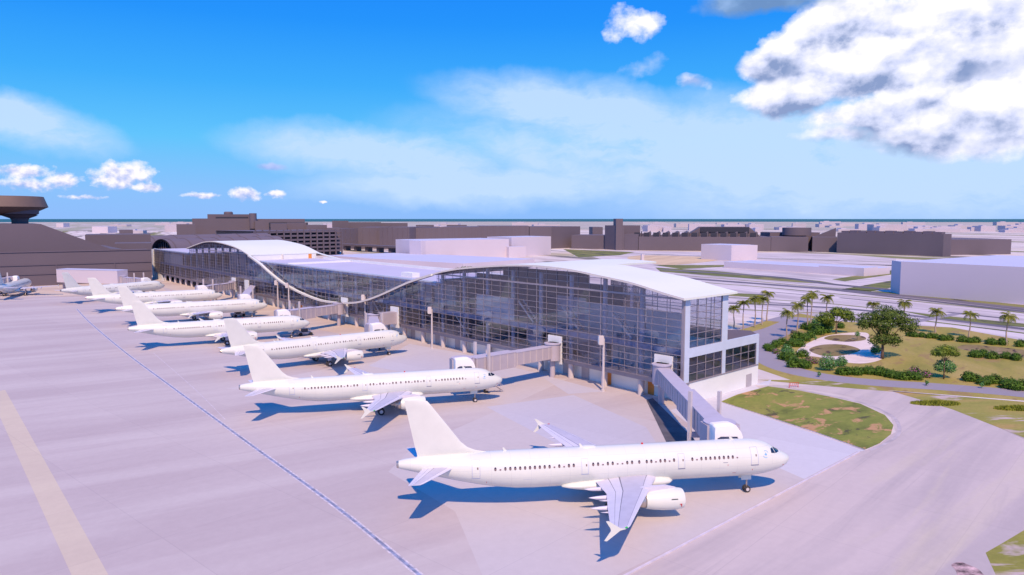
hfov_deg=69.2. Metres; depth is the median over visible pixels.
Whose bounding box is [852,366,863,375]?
bush
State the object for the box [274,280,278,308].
light mast
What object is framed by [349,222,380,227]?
rooftop block
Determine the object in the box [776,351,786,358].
bush
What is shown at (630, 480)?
airliner
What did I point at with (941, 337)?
bush
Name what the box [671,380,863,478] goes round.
concrete pad
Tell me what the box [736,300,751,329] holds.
palm tree
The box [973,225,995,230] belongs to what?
distant building
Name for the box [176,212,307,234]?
hotel
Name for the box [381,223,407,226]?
rooftop block
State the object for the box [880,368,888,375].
bush
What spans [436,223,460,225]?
distant building
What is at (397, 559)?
drain edging
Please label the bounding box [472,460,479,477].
cabin door
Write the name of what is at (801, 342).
bush
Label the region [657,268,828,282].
verge strip
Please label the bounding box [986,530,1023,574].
corner verge
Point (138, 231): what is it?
distant building
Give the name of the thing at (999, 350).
soil patch
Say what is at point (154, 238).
vaulted hall
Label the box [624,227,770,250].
sawtooth hall
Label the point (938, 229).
distant building
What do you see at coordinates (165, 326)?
cabin door
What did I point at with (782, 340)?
bush
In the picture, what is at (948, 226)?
distant building
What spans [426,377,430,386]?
cabin door
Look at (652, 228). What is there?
distant building
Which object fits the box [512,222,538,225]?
distant building
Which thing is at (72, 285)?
airliner
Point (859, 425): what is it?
grass island
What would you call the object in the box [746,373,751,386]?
service door
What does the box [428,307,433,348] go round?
light mast
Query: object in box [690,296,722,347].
end window
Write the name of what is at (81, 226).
distant fields
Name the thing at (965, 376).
bush
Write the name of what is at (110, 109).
sky
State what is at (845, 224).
distant building
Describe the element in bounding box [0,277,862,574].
apron
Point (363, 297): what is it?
light mast
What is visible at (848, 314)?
round tree
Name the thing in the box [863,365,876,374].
bush
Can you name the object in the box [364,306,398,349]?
jet bridge
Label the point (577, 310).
terminal building
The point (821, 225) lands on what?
distant building
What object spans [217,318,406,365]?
airliner
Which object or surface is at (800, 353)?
bush
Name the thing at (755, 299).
palm tree
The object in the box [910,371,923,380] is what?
bush
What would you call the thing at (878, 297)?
verge strip
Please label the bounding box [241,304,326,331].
sandy paving
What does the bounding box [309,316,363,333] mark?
sandy paving
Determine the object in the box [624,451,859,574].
painted line
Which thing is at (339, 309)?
jet bridge
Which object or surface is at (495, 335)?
seat row
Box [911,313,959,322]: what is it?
side street
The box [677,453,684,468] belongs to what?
cabin door
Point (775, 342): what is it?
bush
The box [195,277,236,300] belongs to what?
jet bridge
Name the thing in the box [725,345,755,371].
end window
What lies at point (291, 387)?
cabin door
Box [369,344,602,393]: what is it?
stand paving
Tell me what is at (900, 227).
distant building
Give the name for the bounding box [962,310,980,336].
palm tree
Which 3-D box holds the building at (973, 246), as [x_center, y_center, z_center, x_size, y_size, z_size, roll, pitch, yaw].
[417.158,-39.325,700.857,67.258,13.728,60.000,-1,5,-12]
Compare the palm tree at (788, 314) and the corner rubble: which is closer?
the corner rubble
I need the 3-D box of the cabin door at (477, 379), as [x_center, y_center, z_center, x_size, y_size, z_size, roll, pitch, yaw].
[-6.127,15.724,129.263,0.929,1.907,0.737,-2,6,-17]
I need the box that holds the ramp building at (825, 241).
[811,228,836,251]
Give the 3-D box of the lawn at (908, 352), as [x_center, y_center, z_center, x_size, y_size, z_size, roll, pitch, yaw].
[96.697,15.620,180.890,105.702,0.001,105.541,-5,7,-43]
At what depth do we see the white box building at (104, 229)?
1704.95 m
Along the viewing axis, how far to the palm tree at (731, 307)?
218.67 m
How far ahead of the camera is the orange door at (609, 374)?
144.72 m
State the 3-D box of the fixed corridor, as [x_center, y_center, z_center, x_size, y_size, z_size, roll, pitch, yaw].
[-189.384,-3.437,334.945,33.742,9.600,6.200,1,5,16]
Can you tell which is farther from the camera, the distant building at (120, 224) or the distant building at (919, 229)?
the distant building at (120, 224)
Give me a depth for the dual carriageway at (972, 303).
301.46 m
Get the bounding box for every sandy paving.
[27,284,165,296]
[161,280,268,308]
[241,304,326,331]
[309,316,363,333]
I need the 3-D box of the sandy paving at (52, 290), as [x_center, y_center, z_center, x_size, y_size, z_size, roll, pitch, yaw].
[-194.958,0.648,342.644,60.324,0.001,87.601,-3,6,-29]
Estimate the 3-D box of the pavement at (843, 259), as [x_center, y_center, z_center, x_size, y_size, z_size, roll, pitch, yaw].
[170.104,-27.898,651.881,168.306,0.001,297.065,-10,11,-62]
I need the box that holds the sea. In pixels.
[0,219,1023,221]
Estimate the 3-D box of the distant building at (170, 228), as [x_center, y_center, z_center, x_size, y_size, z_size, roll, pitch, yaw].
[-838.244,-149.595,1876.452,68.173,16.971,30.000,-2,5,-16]
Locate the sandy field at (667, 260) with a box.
[627,255,715,264]
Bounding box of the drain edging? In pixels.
[76,309,423,574]
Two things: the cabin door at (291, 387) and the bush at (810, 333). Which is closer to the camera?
the cabin door at (291, 387)
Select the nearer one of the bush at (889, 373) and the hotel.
the bush at (889, 373)
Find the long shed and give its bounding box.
[724,260,889,275]
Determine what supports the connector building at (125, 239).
on the ground at (1017, 249)
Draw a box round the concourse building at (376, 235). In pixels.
[339,225,528,248]
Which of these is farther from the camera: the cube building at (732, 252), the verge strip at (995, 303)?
the cube building at (732, 252)
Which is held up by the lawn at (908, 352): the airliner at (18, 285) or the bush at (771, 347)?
the bush at (771, 347)
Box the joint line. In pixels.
[155,354,225,419]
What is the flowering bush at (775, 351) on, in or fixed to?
on the lawn at (908, 352)
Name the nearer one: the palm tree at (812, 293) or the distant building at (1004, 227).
the palm tree at (812, 293)
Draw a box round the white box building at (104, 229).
[92,226,116,232]
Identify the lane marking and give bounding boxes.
[845,298,897,303]
[948,312,1001,317]
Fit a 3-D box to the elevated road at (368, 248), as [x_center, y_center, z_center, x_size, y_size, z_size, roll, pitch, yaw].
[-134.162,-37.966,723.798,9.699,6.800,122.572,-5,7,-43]
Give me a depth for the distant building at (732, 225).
2084.71 m
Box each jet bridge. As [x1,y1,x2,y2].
[0,272,19,293]
[120,272,150,291]
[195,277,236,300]
[237,280,257,298]
[274,297,348,332]
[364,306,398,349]
[449,335,561,392]
[652,354,742,440]
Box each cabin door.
[163,325,166,332]
[289,383,294,394]
[362,381,366,390]
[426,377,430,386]
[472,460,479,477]
[474,372,479,383]
[581,458,588,473]
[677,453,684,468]
[749,446,758,465]
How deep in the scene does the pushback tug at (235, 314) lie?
244.72 m
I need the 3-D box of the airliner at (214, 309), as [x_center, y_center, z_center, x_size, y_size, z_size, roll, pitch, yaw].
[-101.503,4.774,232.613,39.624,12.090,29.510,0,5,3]
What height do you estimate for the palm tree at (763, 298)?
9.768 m
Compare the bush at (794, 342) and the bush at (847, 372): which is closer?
the bush at (847, 372)
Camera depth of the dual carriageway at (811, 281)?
395.94 m
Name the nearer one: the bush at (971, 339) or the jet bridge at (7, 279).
the bush at (971, 339)
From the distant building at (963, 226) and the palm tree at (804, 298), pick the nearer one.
the palm tree at (804, 298)
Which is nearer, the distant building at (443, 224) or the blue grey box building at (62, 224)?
the distant building at (443, 224)
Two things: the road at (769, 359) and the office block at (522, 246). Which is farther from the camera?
the office block at (522, 246)
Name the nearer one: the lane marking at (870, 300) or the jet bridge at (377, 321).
the jet bridge at (377, 321)
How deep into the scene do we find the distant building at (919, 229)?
1640.21 m
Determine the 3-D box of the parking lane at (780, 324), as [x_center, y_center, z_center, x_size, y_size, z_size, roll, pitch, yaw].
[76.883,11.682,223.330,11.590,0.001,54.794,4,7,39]
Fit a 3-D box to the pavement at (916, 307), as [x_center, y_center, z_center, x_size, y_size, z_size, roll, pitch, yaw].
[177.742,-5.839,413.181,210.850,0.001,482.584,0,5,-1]
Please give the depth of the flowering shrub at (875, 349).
177.03 m
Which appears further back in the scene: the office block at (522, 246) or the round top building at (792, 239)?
the round top building at (792, 239)
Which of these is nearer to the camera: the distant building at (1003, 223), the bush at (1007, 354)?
the bush at (1007, 354)
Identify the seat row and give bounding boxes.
[490,333,502,337]
[493,336,507,342]
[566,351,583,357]
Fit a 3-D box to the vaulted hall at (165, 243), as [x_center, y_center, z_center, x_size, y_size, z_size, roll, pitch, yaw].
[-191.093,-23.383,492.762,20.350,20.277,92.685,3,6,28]
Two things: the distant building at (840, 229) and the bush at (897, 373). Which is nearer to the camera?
the bush at (897, 373)
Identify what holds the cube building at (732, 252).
on the pavement at (843, 259)
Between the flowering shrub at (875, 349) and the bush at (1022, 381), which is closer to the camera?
the bush at (1022, 381)
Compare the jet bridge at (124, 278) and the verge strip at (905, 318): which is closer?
the verge strip at (905, 318)
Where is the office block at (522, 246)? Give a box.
[487,236,550,257]
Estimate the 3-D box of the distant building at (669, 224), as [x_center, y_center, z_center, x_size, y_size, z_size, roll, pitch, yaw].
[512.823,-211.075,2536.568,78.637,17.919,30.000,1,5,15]
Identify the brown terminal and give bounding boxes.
[0,223,151,285]
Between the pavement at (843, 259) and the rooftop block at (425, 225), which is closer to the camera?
the pavement at (843, 259)
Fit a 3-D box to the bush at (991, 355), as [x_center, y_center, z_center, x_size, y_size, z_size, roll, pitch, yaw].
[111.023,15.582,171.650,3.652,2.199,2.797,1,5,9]
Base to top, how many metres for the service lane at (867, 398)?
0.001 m
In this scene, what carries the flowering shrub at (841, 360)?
on the lawn at (908, 352)
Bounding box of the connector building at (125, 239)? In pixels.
[85,229,152,275]
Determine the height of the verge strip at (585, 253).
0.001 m
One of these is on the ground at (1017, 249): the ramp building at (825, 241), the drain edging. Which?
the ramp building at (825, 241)
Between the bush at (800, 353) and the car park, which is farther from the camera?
the car park
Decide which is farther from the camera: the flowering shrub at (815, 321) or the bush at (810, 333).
the flowering shrub at (815, 321)
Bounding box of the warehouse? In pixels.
[396,238,508,256]
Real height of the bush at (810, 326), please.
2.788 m
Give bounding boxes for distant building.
[110,224,130,225]
[131,229,146,233]
[155,222,188,224]
[165,225,176,231]
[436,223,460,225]
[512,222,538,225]
[532,224,559,225]
[643,225,662,231]
[650,223,673,227]
[663,227,671,231]
[674,223,693,226]
[688,223,715,229]
[721,224,744,226]
[745,223,763,229]
[751,228,761,232]
[774,226,785,229]
[792,223,805,227]
[815,223,835,226]
[819,221,840,223]
[830,228,858,231]
[835,223,854,225]
[855,223,871,229]
[867,223,906,230]
[872,226,888,230]
[901,222,924,224]
[908,227,934,231]
[930,227,959,231]
[933,226,960,228]
[948,224,974,228]
[960,229,969,231]
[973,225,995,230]
[993,221,1017,224]
[997,225,1023,229]
[999,228,1023,231]
[1013,227,1023,229]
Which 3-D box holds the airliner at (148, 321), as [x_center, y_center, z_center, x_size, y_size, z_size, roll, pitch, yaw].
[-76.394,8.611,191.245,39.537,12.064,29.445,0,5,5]
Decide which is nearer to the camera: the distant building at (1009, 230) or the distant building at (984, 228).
the distant building at (1009, 230)
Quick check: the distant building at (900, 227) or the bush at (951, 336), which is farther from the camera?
the distant building at (900, 227)
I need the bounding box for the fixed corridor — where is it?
[56,268,127,288]
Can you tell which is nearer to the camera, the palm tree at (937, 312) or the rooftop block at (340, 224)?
the palm tree at (937, 312)
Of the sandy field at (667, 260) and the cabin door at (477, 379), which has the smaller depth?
the cabin door at (477, 379)
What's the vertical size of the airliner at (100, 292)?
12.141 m
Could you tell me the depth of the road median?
222.96 m
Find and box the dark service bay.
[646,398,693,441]
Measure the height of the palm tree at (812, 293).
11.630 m
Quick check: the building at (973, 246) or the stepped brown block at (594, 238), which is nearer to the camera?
the building at (973, 246)
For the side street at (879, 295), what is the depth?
309.19 m
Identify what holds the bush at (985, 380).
on the lawn at (908, 352)
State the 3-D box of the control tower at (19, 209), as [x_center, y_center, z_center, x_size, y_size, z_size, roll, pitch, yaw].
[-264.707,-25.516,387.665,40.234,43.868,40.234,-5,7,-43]
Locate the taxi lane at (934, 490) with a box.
[630,385,1023,574]
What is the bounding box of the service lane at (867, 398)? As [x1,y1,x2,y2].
[755,385,895,404]
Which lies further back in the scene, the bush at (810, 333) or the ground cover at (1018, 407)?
the bush at (810, 333)
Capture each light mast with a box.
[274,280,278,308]
[285,283,289,300]
[361,295,365,316]
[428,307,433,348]
[598,335,604,390]
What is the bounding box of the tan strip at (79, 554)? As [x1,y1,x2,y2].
[0,390,107,574]
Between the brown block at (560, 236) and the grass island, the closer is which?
the grass island
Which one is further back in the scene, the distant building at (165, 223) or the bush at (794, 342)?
the distant building at (165, 223)
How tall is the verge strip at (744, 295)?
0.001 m
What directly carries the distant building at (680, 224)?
on the ground at (1017, 249)
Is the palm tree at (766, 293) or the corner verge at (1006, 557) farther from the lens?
the palm tree at (766, 293)
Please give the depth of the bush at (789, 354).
168.53 m
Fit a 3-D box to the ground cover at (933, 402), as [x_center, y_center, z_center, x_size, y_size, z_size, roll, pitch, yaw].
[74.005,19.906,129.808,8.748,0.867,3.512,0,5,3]
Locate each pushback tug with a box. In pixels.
[230,312,245,316]
[296,327,313,335]
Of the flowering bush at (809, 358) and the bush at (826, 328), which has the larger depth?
the bush at (826, 328)
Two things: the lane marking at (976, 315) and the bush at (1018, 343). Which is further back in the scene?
the lane marking at (976, 315)
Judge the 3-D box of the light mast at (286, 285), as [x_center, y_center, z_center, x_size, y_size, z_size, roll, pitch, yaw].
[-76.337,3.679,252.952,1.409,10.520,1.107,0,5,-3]
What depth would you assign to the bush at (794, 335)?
197.34 m
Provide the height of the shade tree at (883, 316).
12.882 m
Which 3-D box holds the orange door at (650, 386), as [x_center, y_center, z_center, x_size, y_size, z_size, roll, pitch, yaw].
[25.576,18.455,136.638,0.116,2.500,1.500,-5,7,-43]
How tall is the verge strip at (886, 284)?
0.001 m
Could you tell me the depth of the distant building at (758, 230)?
1674.71 m
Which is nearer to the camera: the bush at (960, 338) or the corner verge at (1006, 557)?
the corner verge at (1006, 557)
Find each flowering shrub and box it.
[780,344,794,353]
[811,314,820,324]
[818,353,837,370]
[836,356,847,365]
[870,344,880,353]
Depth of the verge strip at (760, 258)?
590.94 m
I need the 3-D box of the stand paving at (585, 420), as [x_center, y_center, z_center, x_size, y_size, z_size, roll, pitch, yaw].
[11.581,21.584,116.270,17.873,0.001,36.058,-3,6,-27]
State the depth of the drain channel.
93.16 m
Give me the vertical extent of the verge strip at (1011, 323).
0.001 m
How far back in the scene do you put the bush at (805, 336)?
195.90 m
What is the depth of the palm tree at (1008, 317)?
188.96 m
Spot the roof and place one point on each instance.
(445, 261)
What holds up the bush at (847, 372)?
on the lawn at (908, 352)
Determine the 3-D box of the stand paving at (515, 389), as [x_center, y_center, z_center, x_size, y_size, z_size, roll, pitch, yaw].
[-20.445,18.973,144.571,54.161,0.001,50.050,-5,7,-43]
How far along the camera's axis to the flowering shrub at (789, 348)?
171.62 m
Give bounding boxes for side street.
[696,279,1023,311]
[728,302,1023,329]
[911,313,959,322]
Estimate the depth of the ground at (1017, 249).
484.12 m
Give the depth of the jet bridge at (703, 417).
100.72 m
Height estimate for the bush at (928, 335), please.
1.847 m
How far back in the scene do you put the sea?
16325.52 m
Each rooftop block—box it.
[332,221,348,227]
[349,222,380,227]
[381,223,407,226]
[416,225,433,226]
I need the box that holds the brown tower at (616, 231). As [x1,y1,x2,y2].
[605,219,639,249]
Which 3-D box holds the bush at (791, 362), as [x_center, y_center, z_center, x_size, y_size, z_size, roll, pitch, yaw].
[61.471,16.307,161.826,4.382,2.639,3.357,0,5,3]
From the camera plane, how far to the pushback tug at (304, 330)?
205.34 m
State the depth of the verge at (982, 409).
128.63 m
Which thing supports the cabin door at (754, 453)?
in the airliner at (630, 480)
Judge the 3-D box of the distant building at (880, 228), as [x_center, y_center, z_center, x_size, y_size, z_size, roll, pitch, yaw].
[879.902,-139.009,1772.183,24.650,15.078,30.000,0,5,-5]
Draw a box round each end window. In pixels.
[689,352,721,381]
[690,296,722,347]
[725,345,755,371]
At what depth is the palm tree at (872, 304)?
220.21 m
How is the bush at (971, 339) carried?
on the lawn at (908, 352)
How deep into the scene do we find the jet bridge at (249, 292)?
260.41 m
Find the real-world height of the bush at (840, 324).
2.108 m
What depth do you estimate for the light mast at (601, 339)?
138.84 m
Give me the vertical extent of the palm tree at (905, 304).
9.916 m
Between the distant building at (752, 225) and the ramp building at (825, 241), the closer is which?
the ramp building at (825, 241)
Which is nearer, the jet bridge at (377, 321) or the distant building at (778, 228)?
the jet bridge at (377, 321)
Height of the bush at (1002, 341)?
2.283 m
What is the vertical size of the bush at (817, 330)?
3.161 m
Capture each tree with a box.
[728,305,740,328]
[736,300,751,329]
[748,295,762,326]
[757,295,769,324]
[761,290,774,320]
[779,308,794,337]
[790,302,805,332]
[800,295,815,328]
[805,290,819,322]
[816,306,857,333]
[820,294,834,310]
[855,304,921,358]
[866,301,879,309]
[897,299,912,326]
[928,307,946,332]
[930,344,960,378]
[933,357,956,377]
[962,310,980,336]
[1000,311,1019,345]
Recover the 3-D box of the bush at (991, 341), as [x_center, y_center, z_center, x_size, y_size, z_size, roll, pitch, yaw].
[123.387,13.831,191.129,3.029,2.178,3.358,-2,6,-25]
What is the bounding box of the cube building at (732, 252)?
[701,244,757,260]
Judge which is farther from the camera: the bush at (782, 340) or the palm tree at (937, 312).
the palm tree at (937, 312)
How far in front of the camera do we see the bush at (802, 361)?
161.00 m
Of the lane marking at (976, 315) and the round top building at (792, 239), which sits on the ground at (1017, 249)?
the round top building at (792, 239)
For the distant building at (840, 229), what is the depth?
1897.39 m
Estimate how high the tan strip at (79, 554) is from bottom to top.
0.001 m
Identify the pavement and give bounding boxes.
[574,250,895,265]
[594,256,1023,339]
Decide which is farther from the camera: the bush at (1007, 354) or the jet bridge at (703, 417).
the bush at (1007, 354)
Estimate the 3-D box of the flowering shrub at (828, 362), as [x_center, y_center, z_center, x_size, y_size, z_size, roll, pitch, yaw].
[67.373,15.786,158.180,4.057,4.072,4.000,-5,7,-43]
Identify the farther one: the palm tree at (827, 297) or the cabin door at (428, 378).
the palm tree at (827, 297)
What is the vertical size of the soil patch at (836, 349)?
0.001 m
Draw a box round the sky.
[0,0,1023,218]
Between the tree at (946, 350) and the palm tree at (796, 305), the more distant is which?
the palm tree at (796, 305)
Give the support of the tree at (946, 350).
on the lawn at (908, 352)
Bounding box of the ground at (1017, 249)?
[61,229,1023,445]
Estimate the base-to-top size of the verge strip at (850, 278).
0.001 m
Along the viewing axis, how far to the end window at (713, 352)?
132.67 m
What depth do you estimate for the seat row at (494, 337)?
171.69 m
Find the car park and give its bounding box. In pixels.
[215,229,342,255]
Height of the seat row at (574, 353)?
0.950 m
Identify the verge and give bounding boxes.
[766,380,1023,436]
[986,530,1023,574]
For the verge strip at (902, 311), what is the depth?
256.39 m
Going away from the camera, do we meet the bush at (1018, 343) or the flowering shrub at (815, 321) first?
the bush at (1018, 343)
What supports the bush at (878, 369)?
on the lawn at (908, 352)
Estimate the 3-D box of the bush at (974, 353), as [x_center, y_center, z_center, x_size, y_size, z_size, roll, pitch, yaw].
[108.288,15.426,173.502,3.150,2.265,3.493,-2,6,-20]
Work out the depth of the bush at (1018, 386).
139.47 m
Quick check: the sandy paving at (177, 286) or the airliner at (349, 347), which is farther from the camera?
the sandy paving at (177, 286)
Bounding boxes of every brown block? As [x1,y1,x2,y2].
[529,226,579,248]
[571,227,604,248]
[837,230,951,256]
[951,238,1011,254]
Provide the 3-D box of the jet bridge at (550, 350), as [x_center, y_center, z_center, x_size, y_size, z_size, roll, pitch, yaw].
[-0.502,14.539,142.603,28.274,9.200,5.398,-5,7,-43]
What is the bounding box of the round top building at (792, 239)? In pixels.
[760,227,819,251]
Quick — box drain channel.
[77,309,420,574]
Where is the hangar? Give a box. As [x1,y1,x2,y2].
[890,255,1023,304]
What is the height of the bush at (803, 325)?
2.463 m
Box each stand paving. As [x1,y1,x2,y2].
[227,362,565,403]
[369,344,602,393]
[389,412,802,574]
[488,395,654,446]
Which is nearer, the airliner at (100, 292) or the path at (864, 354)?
the path at (864, 354)
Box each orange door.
[608,373,610,384]
[648,381,653,394]
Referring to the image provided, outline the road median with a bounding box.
[741,321,777,331]
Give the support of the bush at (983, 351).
on the lawn at (908, 352)
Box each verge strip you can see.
[564,249,632,256]
[601,252,878,261]
[656,265,723,268]
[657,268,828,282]
[681,275,1023,307]
[705,282,1022,312]
[729,293,764,297]
[729,297,1023,326]
[732,309,1023,333]
[833,270,890,280]
[846,281,890,291]
[880,292,1023,306]
[908,312,1023,326]
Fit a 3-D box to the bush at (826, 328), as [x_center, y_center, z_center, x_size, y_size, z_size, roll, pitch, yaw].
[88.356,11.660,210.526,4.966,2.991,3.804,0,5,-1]
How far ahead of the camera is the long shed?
447.87 m
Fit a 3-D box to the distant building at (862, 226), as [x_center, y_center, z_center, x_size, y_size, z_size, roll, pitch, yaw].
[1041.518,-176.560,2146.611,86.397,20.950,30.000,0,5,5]
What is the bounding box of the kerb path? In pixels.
[780,386,901,450]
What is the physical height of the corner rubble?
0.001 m
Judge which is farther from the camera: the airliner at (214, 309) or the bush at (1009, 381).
the airliner at (214, 309)
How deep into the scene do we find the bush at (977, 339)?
193.51 m
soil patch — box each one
[809,344,859,355]
[824,335,865,341]
[957,345,1023,357]
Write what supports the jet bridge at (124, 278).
on the sandy paving at (52, 290)
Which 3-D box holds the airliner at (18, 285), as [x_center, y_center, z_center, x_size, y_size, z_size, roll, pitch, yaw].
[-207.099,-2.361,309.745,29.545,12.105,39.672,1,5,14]
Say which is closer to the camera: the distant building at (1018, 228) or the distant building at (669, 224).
the distant building at (1018, 228)
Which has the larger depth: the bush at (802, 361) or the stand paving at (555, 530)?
the bush at (802, 361)
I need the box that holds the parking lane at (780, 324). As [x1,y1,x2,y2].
[732,316,812,336]
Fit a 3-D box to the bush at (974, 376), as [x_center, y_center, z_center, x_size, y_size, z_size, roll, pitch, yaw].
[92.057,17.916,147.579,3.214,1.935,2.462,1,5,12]
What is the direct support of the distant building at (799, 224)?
on the ground at (1017, 249)
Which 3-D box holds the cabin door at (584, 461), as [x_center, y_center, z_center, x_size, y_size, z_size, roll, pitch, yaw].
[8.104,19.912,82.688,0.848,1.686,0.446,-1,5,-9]
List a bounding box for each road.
[340,243,395,252]
[758,321,1023,396]
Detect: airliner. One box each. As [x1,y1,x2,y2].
[0,274,58,295]
[58,272,164,295]
[85,278,221,303]
[115,286,266,320]
[127,301,309,344]
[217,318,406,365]
[239,345,501,418]
[396,400,788,540]
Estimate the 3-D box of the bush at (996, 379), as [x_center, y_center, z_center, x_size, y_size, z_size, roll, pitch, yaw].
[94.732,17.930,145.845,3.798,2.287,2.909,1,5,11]
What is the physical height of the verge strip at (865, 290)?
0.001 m
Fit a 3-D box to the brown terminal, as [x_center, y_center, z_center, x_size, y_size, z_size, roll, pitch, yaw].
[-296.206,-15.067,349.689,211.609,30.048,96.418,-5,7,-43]
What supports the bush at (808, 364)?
on the lawn at (908, 352)
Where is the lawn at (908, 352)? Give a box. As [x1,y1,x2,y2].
[758,313,1023,400]
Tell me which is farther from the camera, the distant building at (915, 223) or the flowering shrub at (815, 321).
the distant building at (915, 223)
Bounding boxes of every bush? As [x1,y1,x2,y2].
[764,343,776,351]
[770,339,780,347]
[772,348,780,353]
[776,337,787,344]
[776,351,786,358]
[781,351,797,360]
[784,356,801,367]
[786,338,798,346]
[789,330,801,339]
[795,348,810,356]
[795,357,806,367]
[798,332,810,341]
[798,338,805,346]
[799,321,809,328]
[800,360,812,368]
[803,355,813,363]
[805,322,815,329]
[806,330,815,337]
[811,325,825,334]
[819,323,832,332]
[836,365,853,375]
[837,322,844,327]
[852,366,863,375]
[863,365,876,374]
[874,365,885,375]
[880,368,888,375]
[884,368,895,378]
[894,370,902,378]
[896,369,915,379]
[908,365,920,372]
[910,331,918,336]
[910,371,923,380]
[920,369,932,377]
[925,332,932,338]
[938,334,947,340]
[946,334,955,340]
[956,334,968,342]
[960,370,976,381]
[965,337,974,342]
[967,348,982,357]
[969,373,982,381]
[972,336,981,342]
[975,376,991,385]
[979,349,987,356]
[984,337,997,344]
[984,350,999,358]
[988,373,1003,383]
[997,338,1008,345]
[998,377,1016,389]
[1000,351,1011,358]
[1010,352,1022,360]
[1010,379,1023,389]
[1011,381,1023,390]
[1013,339,1023,346]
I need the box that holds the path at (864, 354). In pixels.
[797,332,880,362]
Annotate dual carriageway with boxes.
[661,269,889,289]
[691,278,1023,309]
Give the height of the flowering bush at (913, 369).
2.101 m
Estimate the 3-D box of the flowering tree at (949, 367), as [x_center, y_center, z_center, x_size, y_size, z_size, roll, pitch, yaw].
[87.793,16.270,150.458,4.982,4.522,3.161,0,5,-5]
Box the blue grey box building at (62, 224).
[56,223,69,226]
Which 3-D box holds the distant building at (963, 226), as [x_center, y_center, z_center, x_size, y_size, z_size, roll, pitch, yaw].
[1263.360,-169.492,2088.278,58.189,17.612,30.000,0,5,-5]
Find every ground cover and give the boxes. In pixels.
[910,399,960,405]
[993,404,1023,410]
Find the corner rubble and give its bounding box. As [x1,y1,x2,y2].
[951,562,983,574]
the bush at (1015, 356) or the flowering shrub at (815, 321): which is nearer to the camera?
the bush at (1015, 356)
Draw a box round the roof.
[329,253,534,268]
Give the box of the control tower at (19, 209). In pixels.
[0,195,47,223]
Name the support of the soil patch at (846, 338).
on the path at (864, 354)
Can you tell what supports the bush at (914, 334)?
on the lawn at (908, 352)
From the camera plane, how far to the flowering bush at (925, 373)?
150.88 m
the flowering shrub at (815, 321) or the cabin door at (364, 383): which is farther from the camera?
the flowering shrub at (815, 321)
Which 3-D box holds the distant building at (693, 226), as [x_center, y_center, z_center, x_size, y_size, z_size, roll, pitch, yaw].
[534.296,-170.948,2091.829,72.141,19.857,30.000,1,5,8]
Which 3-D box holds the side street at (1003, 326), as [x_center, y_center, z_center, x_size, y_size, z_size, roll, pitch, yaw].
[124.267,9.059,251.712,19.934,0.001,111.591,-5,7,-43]
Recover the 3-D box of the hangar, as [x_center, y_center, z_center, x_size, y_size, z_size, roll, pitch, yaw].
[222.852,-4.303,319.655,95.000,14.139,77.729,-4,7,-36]
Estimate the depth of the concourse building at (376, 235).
793.10 m
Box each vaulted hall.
[151,233,270,244]
[152,236,282,248]
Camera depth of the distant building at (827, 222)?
4257.51 m
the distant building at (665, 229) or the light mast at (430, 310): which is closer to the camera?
the light mast at (430, 310)
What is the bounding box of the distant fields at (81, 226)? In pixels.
[0,222,1006,230]
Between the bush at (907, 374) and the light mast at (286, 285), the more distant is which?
the light mast at (286, 285)
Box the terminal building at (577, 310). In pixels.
[151,240,758,399]
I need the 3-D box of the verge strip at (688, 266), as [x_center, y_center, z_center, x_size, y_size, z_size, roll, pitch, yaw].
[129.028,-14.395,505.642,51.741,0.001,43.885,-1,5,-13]
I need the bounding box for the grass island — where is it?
[722,386,892,449]
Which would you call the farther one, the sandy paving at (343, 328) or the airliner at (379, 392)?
the sandy paving at (343, 328)
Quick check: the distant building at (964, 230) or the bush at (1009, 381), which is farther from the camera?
the distant building at (964, 230)

